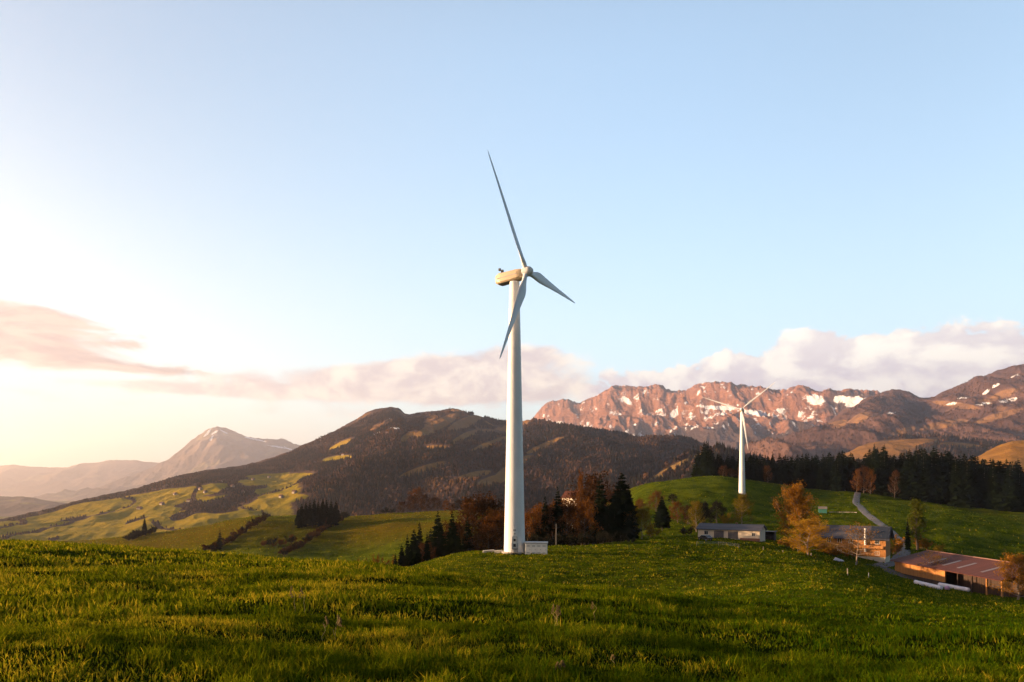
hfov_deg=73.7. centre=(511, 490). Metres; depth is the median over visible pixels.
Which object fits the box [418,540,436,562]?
broadleaf tree
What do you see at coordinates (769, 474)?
spruce tree
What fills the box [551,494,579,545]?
broadleaf tree
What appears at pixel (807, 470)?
spruce tree
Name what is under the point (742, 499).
broadleaf tree
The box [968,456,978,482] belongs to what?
spruce tree
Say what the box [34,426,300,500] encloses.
mountain
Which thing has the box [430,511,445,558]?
spruce tree
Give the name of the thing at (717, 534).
garage door
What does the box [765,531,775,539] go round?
shed
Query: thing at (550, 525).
spruce tree
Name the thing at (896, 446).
hill
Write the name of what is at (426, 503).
broadleaf tree
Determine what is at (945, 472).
spruce tree
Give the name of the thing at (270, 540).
shrub
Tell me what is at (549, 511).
broadleaf tree
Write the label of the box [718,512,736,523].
shrub
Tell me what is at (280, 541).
shrub
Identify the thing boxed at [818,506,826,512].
hut
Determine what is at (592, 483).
broadleaf tree
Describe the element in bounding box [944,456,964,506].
spruce tree
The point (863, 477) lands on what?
spruce tree
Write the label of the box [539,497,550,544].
spruce tree
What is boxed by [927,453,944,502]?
spruce tree
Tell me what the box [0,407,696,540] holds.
hill
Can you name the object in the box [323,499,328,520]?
spruce tree
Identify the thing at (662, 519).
spruce tree
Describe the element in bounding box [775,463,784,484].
spruce tree
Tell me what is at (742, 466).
wind turbine
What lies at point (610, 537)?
shrub
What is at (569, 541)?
shrub
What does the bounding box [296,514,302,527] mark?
spruce tree
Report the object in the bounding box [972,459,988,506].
spruce tree
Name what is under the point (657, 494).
broadleaf tree
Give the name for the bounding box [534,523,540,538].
spruce tree
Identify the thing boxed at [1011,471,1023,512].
spruce tree
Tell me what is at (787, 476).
spruce tree
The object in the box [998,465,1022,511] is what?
spruce tree
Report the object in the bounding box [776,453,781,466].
spruce tree
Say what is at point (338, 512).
spruce tree
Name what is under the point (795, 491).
broadleaf tree
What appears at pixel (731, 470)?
broadleaf tree
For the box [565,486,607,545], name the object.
broadleaf tree
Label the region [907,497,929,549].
poplar tree
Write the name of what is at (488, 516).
broadleaf tree
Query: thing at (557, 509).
spruce tree
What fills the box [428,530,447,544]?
broadleaf tree
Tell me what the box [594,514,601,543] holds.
spruce tree
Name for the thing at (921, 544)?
shrub
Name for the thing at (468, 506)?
broadleaf tree
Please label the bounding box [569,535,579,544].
shrub
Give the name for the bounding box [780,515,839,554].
broadleaf tree
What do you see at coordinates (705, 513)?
broadleaf tree
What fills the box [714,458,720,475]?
spruce tree
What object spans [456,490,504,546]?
broadleaf tree
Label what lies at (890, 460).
spruce tree
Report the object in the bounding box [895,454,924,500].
spruce tree
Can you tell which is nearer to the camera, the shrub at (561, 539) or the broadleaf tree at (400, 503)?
the shrub at (561, 539)
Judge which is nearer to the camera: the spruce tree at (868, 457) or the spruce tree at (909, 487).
the spruce tree at (909, 487)
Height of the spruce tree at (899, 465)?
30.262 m
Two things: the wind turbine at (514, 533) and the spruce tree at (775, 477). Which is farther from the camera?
the spruce tree at (775, 477)
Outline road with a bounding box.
[853,492,910,567]
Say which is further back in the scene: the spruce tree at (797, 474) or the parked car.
the spruce tree at (797, 474)
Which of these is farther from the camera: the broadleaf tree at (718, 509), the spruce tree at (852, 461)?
the spruce tree at (852, 461)
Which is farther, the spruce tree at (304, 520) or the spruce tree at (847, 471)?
the spruce tree at (304, 520)
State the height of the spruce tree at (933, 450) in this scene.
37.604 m
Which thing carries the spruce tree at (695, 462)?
on the ground at (380, 529)
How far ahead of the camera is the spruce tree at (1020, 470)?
422.12 m
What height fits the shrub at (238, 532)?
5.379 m
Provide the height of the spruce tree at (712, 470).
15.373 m
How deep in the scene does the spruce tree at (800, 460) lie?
475.17 m
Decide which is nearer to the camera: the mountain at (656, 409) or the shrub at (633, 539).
the shrub at (633, 539)
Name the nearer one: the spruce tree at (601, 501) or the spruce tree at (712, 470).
the spruce tree at (601, 501)
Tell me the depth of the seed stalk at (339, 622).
10.02 m
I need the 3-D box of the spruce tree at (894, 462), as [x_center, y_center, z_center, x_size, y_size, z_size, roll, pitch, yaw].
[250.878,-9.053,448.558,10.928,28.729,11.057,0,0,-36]
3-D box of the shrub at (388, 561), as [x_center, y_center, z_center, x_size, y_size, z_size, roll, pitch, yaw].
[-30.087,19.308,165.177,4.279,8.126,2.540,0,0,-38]
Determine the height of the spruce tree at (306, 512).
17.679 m
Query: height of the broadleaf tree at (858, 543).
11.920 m
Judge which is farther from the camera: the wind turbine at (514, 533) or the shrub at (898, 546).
the shrub at (898, 546)
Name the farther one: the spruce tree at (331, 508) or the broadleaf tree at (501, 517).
the spruce tree at (331, 508)
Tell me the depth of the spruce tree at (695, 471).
488.09 m
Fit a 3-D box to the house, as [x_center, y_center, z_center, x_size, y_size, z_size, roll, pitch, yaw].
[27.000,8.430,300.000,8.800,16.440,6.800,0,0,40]
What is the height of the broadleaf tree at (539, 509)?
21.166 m
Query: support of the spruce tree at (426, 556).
on the ground at (380, 529)
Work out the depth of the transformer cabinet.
133.26 m
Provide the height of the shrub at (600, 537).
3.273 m
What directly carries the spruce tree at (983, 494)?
on the ground at (380, 529)
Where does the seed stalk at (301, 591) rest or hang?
on the ground at (380, 529)
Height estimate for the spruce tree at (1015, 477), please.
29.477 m
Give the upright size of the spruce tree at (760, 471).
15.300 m
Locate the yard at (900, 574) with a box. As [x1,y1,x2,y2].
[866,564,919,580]
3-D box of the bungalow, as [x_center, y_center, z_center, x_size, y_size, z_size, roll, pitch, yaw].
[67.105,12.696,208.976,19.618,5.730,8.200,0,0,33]
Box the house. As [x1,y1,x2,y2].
[561,491,577,505]
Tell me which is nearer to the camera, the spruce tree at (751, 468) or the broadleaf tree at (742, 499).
the broadleaf tree at (742, 499)
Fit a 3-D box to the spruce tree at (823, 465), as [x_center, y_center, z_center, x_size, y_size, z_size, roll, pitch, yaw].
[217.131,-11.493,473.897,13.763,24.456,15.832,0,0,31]
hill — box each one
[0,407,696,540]
[0,496,66,516]
[643,450,700,482]
[844,437,999,460]
[968,440,1023,471]
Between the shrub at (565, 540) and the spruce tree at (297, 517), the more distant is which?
the spruce tree at (297, 517)
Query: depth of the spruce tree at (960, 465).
425.56 m
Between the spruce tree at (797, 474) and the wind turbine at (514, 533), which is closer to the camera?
the wind turbine at (514, 533)
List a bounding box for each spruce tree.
[142,517,147,534]
[216,530,222,548]
[294,508,300,524]
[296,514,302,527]
[299,504,306,522]
[302,513,307,526]
[304,502,308,522]
[308,500,311,517]
[312,499,317,520]
[316,507,324,526]
[320,499,324,515]
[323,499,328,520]
[326,510,332,526]
[329,499,333,514]
[332,506,338,525]
[333,501,340,519]
[397,545,406,566]
[404,534,412,566]
[409,529,421,565]
[416,522,423,560]
[422,534,431,561]
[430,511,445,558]
[443,534,449,555]
[444,512,459,553]
[454,532,461,552]
[460,536,465,551]
[463,516,474,551]
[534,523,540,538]
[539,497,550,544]
[548,512,555,545]
[552,487,566,535]
[573,468,586,544]
[585,519,593,544]
[592,474,609,542]
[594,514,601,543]
[603,504,612,542]
[607,473,642,539]
[627,483,638,533]
[653,496,671,529]
[691,452,698,476]
[691,456,700,476]
[697,451,704,475]
[701,441,710,475]
[703,456,710,475]
[708,456,716,475]
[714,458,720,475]
[720,461,727,476]
[729,456,735,467]
[734,462,738,477]
[745,464,751,478]
[747,458,753,479]
[751,464,759,480]
[753,455,758,465]
[757,461,762,480]
[762,462,766,481]
[765,463,773,482]
[770,459,777,476]
[772,469,777,483]
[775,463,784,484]
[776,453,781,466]
[783,457,792,485]
[791,461,804,486]
[796,457,802,471]
[802,459,814,487]
[802,464,808,487]
[810,457,814,467]
[812,456,821,486]
[821,456,826,472]
[821,457,831,489]
[824,458,835,488]
[829,457,843,491]
[835,454,844,467]
[835,461,848,489]
[842,456,852,490]
[847,456,852,476]
[850,453,854,469]
[851,462,862,492]
[860,463,867,491]
[862,452,873,492]
[863,449,871,465]
[869,444,876,493]
[869,452,890,492]
[877,451,890,495]
[885,462,893,492]
[888,455,892,466]
[888,464,897,496]
[890,456,896,496]
[894,454,904,470]
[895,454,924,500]
[904,518,911,549]
[914,444,919,469]
[915,454,934,501]
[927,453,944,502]
[930,446,935,463]
[938,454,949,504]
[944,451,952,463]
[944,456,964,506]
[945,457,953,476]
[946,457,965,503]
[957,460,976,508]
[963,456,968,466]
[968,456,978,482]
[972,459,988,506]
[974,466,990,507]
[984,461,1002,509]
[984,461,1009,507]
[985,465,991,505]
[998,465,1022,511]
[1006,465,1023,511]
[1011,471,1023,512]
[1015,464,1023,508]
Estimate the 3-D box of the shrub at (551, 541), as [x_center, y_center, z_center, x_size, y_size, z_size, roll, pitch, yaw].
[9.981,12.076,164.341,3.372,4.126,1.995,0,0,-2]
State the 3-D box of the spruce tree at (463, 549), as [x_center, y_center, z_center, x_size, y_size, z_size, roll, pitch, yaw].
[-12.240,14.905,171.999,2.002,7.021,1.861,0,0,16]
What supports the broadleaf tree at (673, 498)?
on the ground at (380, 529)
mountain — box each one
[0,460,158,496]
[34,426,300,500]
[532,381,879,449]
[739,364,1023,460]
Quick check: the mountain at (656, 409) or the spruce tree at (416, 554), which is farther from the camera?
the mountain at (656, 409)
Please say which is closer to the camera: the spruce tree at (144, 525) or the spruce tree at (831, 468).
the spruce tree at (831, 468)
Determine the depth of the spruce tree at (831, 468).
457.40 m
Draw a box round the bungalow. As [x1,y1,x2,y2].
[696,522,767,541]
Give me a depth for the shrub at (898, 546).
216.43 m
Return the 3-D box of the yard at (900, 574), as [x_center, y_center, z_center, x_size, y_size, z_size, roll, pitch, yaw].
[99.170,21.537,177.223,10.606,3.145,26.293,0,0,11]
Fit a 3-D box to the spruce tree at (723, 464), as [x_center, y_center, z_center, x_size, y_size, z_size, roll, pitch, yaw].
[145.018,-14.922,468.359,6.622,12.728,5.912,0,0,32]
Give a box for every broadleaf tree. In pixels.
[395,500,407,511]
[405,494,418,511]
[406,487,426,511]
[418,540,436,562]
[420,494,430,510]
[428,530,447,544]
[431,496,443,510]
[439,500,450,509]
[440,517,476,549]
[443,491,501,550]
[454,500,462,509]
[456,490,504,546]
[468,523,503,550]
[470,505,504,549]
[474,508,504,549]
[524,506,548,540]
[525,514,540,537]
[528,502,543,537]
[532,501,564,544]
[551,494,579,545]
[557,503,584,545]
[561,496,602,544]
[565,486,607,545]
[570,469,620,511]
[603,488,612,505]
[634,497,648,516]
[635,504,655,538]
[644,490,665,509]
[665,494,677,501]
[669,500,684,522]
[682,504,694,522]
[684,500,705,531]
[698,501,713,522]
[706,499,729,522]
[718,465,727,475]
[728,468,736,476]
[731,492,755,523]
[763,464,772,481]
[772,480,824,550]
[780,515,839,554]
[827,521,882,564]
[850,468,862,491]
[858,466,870,492]
[864,468,876,493]
[887,470,900,497]
[914,548,950,574]
[981,552,1023,599]
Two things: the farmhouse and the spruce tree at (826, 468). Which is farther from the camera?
the spruce tree at (826, 468)
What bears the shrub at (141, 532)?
on the ground at (380, 529)
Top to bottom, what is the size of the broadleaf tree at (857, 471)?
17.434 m
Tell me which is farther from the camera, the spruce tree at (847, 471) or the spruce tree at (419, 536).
the spruce tree at (847, 471)
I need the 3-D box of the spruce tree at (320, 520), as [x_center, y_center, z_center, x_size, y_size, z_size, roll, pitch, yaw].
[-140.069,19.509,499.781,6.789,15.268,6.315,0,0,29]
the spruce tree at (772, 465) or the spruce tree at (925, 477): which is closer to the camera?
the spruce tree at (925, 477)
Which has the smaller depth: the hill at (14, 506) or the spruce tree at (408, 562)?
the spruce tree at (408, 562)
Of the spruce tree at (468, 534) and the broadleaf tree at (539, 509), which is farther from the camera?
the broadleaf tree at (539, 509)
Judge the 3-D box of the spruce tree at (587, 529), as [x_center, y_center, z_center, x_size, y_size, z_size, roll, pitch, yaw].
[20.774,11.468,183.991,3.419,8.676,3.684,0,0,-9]
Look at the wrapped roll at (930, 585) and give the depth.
145.98 m
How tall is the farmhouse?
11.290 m
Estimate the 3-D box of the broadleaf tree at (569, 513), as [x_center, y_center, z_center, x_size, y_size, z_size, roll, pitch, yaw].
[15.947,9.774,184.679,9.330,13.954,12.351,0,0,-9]
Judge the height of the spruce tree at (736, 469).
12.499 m
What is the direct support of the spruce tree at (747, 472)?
on the ground at (380, 529)
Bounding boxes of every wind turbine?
[488,152,574,554]
[703,383,773,494]
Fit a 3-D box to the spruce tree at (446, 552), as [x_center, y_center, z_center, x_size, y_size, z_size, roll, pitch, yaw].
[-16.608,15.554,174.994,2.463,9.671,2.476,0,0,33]
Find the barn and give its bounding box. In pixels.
[890,550,1023,597]
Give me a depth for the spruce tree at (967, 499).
416.46 m
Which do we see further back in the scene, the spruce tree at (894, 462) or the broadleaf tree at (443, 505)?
the broadleaf tree at (443, 505)
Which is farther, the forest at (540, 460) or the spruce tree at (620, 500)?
the forest at (540, 460)
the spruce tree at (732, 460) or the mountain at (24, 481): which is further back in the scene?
the mountain at (24, 481)
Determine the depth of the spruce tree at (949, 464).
435.84 m
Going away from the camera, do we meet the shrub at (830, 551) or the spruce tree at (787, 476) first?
the shrub at (830, 551)
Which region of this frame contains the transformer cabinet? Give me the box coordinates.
[524,541,547,554]
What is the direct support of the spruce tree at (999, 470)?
on the ground at (380, 529)
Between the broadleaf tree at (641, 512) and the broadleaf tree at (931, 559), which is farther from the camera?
the broadleaf tree at (641, 512)
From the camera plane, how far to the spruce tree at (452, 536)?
185.21 m
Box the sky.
[0,0,1023,467]
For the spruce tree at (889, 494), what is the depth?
437.34 m
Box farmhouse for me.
[812,525,894,562]
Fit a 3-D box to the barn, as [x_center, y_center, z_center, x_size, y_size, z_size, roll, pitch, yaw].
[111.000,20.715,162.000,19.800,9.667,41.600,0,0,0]
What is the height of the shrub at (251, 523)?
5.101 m
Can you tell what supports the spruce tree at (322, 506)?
on the ground at (380, 529)
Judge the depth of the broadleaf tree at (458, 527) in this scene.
195.52 m
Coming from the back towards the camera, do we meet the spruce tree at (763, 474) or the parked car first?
the spruce tree at (763, 474)
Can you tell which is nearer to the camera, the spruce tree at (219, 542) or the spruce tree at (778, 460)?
the spruce tree at (219, 542)
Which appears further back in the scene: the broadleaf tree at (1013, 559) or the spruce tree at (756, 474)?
the spruce tree at (756, 474)
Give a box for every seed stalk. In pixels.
[290,588,304,612]
[321,614,343,640]
[551,604,561,624]
[555,660,565,670]
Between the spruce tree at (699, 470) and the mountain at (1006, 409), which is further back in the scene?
the mountain at (1006, 409)
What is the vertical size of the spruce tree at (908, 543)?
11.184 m
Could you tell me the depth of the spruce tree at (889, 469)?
440.53 m
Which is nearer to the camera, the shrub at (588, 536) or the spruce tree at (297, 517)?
the shrub at (588, 536)
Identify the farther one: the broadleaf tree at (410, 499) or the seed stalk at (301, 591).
the broadleaf tree at (410, 499)
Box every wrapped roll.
[914,580,942,589]
[938,582,969,591]
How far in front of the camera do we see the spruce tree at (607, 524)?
183.34 m
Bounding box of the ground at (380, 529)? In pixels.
[0,476,1023,681]
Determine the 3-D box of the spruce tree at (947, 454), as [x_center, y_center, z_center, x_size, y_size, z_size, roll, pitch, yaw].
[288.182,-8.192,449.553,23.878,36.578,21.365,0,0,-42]
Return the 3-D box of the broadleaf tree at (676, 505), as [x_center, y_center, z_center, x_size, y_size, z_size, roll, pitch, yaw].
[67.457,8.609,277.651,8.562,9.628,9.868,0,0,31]
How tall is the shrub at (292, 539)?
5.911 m
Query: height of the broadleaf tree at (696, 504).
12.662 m
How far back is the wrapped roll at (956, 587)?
150.97 m
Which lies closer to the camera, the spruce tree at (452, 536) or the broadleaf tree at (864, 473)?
the spruce tree at (452, 536)
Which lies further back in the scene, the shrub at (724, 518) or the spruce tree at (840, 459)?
the spruce tree at (840, 459)
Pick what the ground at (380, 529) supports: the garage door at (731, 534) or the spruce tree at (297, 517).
the spruce tree at (297, 517)
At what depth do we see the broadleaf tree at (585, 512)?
181.84 m
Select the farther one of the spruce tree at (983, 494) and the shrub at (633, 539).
the spruce tree at (983, 494)
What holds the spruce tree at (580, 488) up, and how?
on the ground at (380, 529)
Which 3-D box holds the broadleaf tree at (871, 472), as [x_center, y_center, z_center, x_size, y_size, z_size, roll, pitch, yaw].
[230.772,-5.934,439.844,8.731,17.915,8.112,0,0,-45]
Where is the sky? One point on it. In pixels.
(288, 220)
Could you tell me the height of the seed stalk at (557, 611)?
0.532 m
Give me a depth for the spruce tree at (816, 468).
464.42 m
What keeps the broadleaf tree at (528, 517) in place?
on the ground at (380, 529)
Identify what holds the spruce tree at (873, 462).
on the ground at (380, 529)
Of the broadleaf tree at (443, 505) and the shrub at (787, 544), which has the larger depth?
the broadleaf tree at (443, 505)
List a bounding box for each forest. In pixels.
[0,376,1023,539]
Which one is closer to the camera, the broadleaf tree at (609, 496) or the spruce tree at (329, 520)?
the broadleaf tree at (609, 496)
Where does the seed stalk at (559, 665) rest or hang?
on the ground at (380, 529)
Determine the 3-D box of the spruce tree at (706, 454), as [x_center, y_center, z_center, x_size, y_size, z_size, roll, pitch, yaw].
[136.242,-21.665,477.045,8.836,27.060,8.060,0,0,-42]
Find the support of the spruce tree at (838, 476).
on the ground at (380, 529)
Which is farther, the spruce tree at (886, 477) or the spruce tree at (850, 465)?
the spruce tree at (850, 465)
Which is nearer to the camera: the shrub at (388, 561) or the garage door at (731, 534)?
the shrub at (388, 561)
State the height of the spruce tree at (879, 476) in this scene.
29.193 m
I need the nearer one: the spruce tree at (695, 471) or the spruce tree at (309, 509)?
the spruce tree at (695, 471)
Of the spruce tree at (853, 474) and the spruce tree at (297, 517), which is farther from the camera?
the spruce tree at (297, 517)
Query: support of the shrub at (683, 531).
on the ground at (380, 529)
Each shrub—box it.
[132,529,144,536]
[225,535,233,542]
[229,529,244,535]
[244,521,254,526]
[267,537,277,545]
[274,537,284,545]
[284,535,295,543]
[380,507,388,513]
[381,555,393,564]
[535,535,546,540]
[547,533,559,545]
[553,534,564,544]
[557,533,568,544]
[566,533,574,545]
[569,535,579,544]
[577,533,587,544]
[581,529,592,544]
[588,533,598,543]
[596,531,606,543]
[604,531,617,541]
[613,536,623,542]
[623,536,635,542]
[644,522,661,536]
[679,525,694,535]
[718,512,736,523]
[777,537,795,546]
[821,545,846,555]
[842,548,859,558]
[890,534,905,554]
[913,534,933,549]
[933,543,945,551]
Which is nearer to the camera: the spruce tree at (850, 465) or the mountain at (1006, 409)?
the spruce tree at (850, 465)
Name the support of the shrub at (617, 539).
on the ground at (380, 529)
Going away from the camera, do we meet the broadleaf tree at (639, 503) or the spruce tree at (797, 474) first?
the broadleaf tree at (639, 503)
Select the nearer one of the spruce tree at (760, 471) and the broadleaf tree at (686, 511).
the broadleaf tree at (686, 511)
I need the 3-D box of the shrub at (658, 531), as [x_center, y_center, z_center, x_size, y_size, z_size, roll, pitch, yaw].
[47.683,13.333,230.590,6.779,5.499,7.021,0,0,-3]
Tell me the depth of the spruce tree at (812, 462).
477.74 m
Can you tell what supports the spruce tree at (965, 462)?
on the ground at (380, 529)
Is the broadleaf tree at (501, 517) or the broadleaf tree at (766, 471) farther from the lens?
the broadleaf tree at (766, 471)
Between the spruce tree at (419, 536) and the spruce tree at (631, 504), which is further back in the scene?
the spruce tree at (631, 504)
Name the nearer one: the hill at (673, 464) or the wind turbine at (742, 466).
the wind turbine at (742, 466)
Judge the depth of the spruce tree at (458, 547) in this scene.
177.62 m
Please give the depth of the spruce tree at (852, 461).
477.53 m
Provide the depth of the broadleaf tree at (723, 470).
462.91 m
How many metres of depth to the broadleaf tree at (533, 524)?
186.10 m
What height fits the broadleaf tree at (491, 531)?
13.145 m
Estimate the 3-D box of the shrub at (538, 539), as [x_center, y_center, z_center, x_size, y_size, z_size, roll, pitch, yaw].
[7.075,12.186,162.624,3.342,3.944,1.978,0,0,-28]
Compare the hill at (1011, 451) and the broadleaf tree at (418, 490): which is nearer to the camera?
the broadleaf tree at (418, 490)
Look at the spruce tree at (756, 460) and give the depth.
493.21 m
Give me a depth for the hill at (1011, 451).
1506.35 m
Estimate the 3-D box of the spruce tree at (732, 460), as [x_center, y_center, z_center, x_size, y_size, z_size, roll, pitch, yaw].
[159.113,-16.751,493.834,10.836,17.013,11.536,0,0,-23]
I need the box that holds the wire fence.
[704,541,734,545]
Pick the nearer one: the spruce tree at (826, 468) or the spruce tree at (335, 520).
the spruce tree at (826, 468)
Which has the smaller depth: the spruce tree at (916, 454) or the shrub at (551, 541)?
the shrub at (551, 541)
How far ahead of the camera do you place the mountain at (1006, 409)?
4290.27 m
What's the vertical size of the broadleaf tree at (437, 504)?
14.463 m
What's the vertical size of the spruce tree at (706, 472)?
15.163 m
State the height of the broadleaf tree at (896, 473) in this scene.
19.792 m
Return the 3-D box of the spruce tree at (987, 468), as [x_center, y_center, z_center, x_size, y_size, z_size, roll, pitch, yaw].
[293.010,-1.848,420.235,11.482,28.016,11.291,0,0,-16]
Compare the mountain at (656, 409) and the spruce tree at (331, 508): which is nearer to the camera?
the spruce tree at (331, 508)
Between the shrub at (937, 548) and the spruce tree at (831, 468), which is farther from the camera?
the spruce tree at (831, 468)
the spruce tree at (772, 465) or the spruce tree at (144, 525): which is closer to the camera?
the spruce tree at (772, 465)
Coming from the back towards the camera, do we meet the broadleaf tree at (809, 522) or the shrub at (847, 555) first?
the shrub at (847, 555)
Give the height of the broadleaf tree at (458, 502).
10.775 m
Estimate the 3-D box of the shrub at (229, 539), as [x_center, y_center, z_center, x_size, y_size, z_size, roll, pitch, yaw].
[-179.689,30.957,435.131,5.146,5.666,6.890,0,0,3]
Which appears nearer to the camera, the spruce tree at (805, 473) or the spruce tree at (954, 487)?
the spruce tree at (954, 487)
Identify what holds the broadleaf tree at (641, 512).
on the ground at (380, 529)
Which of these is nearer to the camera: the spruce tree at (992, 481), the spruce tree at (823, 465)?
the spruce tree at (992, 481)
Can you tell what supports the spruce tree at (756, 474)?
on the ground at (380, 529)
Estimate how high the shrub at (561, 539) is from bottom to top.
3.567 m
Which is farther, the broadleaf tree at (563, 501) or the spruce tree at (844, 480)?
the spruce tree at (844, 480)
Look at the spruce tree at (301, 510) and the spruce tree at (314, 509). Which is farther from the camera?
the spruce tree at (314, 509)
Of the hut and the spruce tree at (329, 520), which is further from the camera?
the spruce tree at (329, 520)
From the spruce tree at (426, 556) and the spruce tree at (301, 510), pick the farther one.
the spruce tree at (301, 510)
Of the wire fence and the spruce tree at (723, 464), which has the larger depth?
the spruce tree at (723, 464)
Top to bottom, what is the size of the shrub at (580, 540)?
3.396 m
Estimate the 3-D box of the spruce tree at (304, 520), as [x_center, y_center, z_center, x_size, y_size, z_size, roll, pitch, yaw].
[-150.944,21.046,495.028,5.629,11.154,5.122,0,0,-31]
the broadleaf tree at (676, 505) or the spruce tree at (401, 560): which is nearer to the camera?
the spruce tree at (401, 560)
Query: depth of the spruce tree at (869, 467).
454.53 m
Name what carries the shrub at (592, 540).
on the ground at (380, 529)
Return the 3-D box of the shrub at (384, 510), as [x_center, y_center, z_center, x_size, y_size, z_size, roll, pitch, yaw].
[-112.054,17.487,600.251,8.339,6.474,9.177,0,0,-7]
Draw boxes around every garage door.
[714,531,723,537]
[728,531,737,538]
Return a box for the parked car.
[698,535,712,540]
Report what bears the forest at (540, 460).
on the ground at (380, 529)

